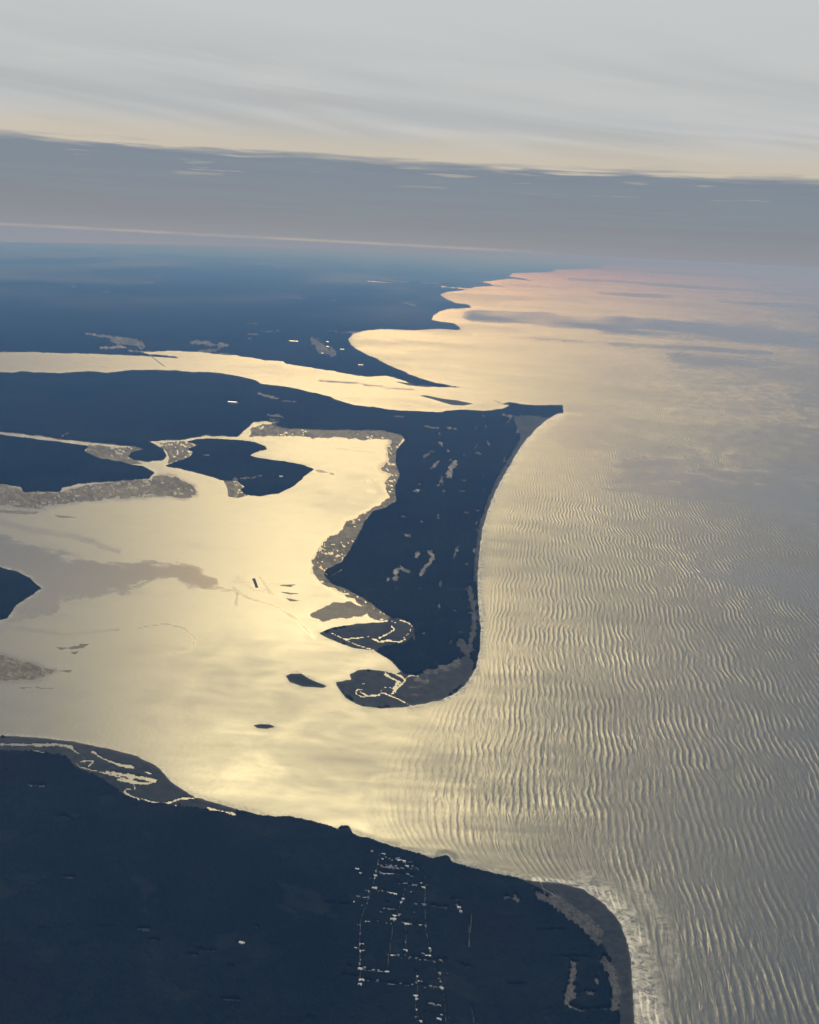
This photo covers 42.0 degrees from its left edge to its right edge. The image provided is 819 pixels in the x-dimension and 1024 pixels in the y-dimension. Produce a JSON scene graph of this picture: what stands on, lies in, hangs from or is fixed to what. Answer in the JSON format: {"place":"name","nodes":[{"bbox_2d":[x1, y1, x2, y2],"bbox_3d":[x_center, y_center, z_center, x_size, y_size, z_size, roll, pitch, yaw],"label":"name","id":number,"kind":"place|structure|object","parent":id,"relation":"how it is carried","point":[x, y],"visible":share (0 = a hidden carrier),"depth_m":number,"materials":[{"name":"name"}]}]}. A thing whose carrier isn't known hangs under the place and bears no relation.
{"place":"outdoors","nodes":[
{"label":"outdoors","id":0,"kind":"place"},
{"bbox_2d":[0,510,37,514],"bbox_3d":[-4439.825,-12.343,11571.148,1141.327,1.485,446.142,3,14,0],"label":"tidal flat","id":1,"kind":"structure","parent":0,"point":[20,512],"depth_m":11552.67,"materials":[{"name":"grey sand"}]},
{"bbox_2d":[55,515,75,517],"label":"tidal flat","id":2,"kind":"structure","parent":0,"point":[59,516],"depth_m":11465.02,"materials":[{"name":"grey sand"}]},
{"bbox_2d":[2,434,153,491],"bbox_3d":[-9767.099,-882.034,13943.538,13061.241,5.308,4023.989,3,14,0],"label":"island","id":3,"kind":"structure","parent":0,"point":[81,483],"depth_m":13185.64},
{"bbox_2d":[0,434,153,491],"bbox_3d":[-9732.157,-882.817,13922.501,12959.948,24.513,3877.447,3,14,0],"label":"forest","id":4,"kind":"object","parent":3,"relation":"on","point":[30,464],"visible":1,"depth_m":13829.89,"materials":[{"name":"plant"}]},
{"bbox_2d":[0,475,196,508],"bbox_3d":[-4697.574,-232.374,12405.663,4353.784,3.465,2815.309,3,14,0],"label":"salt marsh","id":5,"kind":"structure","parent":3,"relation":"attached to","point":[168,487],"depth_m":12614.59,"materials":[{"name":"grey plant"}]},
{"bbox_2d":[86,445,140,463],"bbox_3d":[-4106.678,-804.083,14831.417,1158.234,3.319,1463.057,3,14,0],"label":"salt marsh","id":6,"kind":"structure","parent":3,"relation":"attached to","point":[102,452],"depth_m":14896.06,"materials":[{"name":"grey plant"}]},
{"bbox_2d":[156,441,193,463],"bbox_3d":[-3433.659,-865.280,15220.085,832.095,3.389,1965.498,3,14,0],"label":"salt marsh","id":7,"kind":"structure","parent":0,"point":[171,450],"depth_m":15328.75,"materials":[{"name":"grey plant"}]},
{"bbox_2d":[168,439,313,495],"bbox_3d":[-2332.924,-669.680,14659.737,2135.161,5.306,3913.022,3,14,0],"label":"island","id":8,"kind":"structure","parent":0,"point":[234,479],"depth_m":14034.20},
{"bbox_2d":[224,481,246,497],"bbox_3d":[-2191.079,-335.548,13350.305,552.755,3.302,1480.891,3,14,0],"label":"salt marsh","id":9,"kind":"structure","parent":8,"relation":"attached to","point":[232,489],"depth_m":13116.90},
{"bbox_2d":[166,438,311,495],"bbox_3d":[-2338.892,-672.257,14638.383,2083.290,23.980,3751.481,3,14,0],"label":"forest","id":10,"kind":"object","parent":8,"relation":"on","point":[228,459],"visible":1,"depth_m":14385.21,"materials":[{"name":"blue plant"}]},
{"bbox_2d":[0,370,563,708],"bbox_3d":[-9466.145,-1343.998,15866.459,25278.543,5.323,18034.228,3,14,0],"label":"peninsula","id":11,"kind":"object","parent":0,"point":[440,682],"visible":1,"depth_m":8382.45},
{"bbox_2d":[0,370,562,707],"bbox_3d":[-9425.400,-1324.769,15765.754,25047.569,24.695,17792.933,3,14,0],"label":"forest","id":12,"kind":"object","parent":11,"relation":"on","point":[138,408],"visible":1,"depth_m":16390.90,"materials":[{"name":"plant"}]},
{"bbox_2d":[249,424,398,440],"bbox_3d":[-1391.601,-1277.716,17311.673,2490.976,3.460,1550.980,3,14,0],"label":"salt marsh","id":13,"kind":"structure","parent":11,"relation":"attached to","point":[269,430],"depth_m":17234.40,"materials":[{"name":"grey plant"}]},
{"bbox_2d":[311,430,402,620],"bbox_3d":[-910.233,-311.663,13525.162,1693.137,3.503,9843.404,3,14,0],"label":"salt marsh","id":14,"kind":"structure","parent":11,"relation":"attached to","point":[347,533],"depth_m":11128.83,"materials":[{"name":"grey plant"}]},
{"bbox_2d":[0,736,633,1023],"bbox_3d":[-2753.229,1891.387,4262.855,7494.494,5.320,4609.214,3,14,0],"label":"shore","id":15,"kind":"structure","parent":0,"point":[595,919],"depth_m":5180.70,"materials":[{"name":"grey sand"}]},
{"bbox_2d":[0,735,619,1023],"bbox_3d":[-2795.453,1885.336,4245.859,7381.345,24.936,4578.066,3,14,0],"label":"forest","id":16,"kind":"object","parent":15,"relation":"on","point":[180,882],"visible":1,"depth_m":4799.88,"materials":[{"name":"green plant"}]},
{"bbox_2d":[2,242,657,386],"bbox_3d":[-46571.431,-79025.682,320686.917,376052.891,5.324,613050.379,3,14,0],"label":"mainland","id":17,"kind":"structure","parent":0,"point":[319,345],"depth_m":31249.35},
{"bbox_2d":[0,242,645,387],"bbox_3d":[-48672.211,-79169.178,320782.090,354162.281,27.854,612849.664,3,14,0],"label":"forest","id":18,"kind":"object","parent":17,"relation":"on","point":[235,289],"visible":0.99,"depth_m":55773.96,"materials":[{"name":"plant"}]},
{"bbox_2d":[359,853,379,966],"bbox_3d":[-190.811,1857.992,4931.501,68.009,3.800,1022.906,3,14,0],"label":"street","id":19,"kind":"structure","parent":0,"point":[362,913],"depth_m":4857.88,"materials":[{"name":"grey asphalt"}]},
{"bbox_2d":[0,231,818,1023],"bbox_3d":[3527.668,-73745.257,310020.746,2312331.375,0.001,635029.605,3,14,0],"label":"sea","id":20,"kind":"structure","parent":0,"point":[622,725],"depth_m":8681.36,"materials":[{"name":"liquid"}]},
{"bbox_2d":[0,569,41,619],"bbox_3d":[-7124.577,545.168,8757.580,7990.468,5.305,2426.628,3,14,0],"label":"headland","id":21,"kind":"structure","parent":20,"relation":"in","point":[27,597],"depth_m":9151.28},
{"bbox_2d":[0,567,40,619],"bbox_3d":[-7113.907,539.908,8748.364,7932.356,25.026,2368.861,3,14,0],"label":"forest","id":22,"kind":"object","parent":21,"relation":"on","point":[16,588],"visible":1,"depth_m":9055.58,"materials":[{"name":"plant"}]},
{"bbox_2d":[0,655,54,680],"bbox_3d":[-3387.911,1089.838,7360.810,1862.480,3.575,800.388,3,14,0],"label":"salt marsh","id":23,"kind":"structure","parent":20,"relation":"in","point":[17,669],"depth_m":7447.26,"materials":[{"name":"grey plant"}]},
{"bbox_2d":[20,686,51,689],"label":"tidal flat","id":24,"kind":"structure","parent":20,"relation":"in","point":[35,687],"depth_m":7169.46,"materials":[{"name":"grey sand"}]},
{"bbox_2d":[57,644,88,649],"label":"tidal flat","id":25,"kind":"structure","parent":20,"relation":"in","point":[77,647],"depth_m":7902.76,"materials":[{"name":"grey sand"}]},
{"bbox_2d":[252,578,257,587],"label":"islet","id":26,"kind":"object","parent":20,"relation":"in","point":[255,582],"visible":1,"depth_m":9602.28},
{"bbox_2d":[254,724,273,728],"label":"islet","id":27,"kind":"object","parent":20,"relation":"in","point":[264,726],"visible":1,"depth_m":6776.64,"materials":[{"name":"plant"}]},
{"bbox_2d":[286,674,325,687],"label":"islet","id":28,"kind":"object","parent":20,"relation":"in","point":[302,680],"visible":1,"depth_m":7498.76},
{"bbox_2d":[310,601,370,621],"bbox_3d":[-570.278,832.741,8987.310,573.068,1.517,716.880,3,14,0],"label":"tidal flat","id":29,"kind":"structure","parent":20,"relation":"in","point":[345,610],"depth_m":8965.03,"materials":[{"name":"grey sand"}]},
{"bbox_2d":[421,395,471,405],"bbox_3d":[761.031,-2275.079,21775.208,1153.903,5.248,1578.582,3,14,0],"label":"sandbar","id":30,"kind":"structure","parent":20,"relation":"in","point":[452,402],"depth_m":21668.29,"materials":[{"name":"grey sand"}]},
{"bbox_2d":[0,0,818,273],"label":"sky","id":31,"kind":"structure","parent":0,"point":[685,133],"materials":[{"name":"grey"}]},
{"bbox_2d":[398,382,434,386],"bbox_3d":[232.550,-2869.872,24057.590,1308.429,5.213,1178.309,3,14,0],"label":"sandbar","id":32,"kind":"structure","parent":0,"point":[409,384],"depth_m":23932.13,"materials":[{"name":"grey sand"}]},
{"bbox_2d":[415,866,445,1019],"bbox_3d":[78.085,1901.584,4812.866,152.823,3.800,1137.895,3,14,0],"label":"street","id":33,"kind":"structure","parent":0,"point":[428,942],"depth_m":4784.05,"materials":[{"name":"grey asphalt"}]}
]}

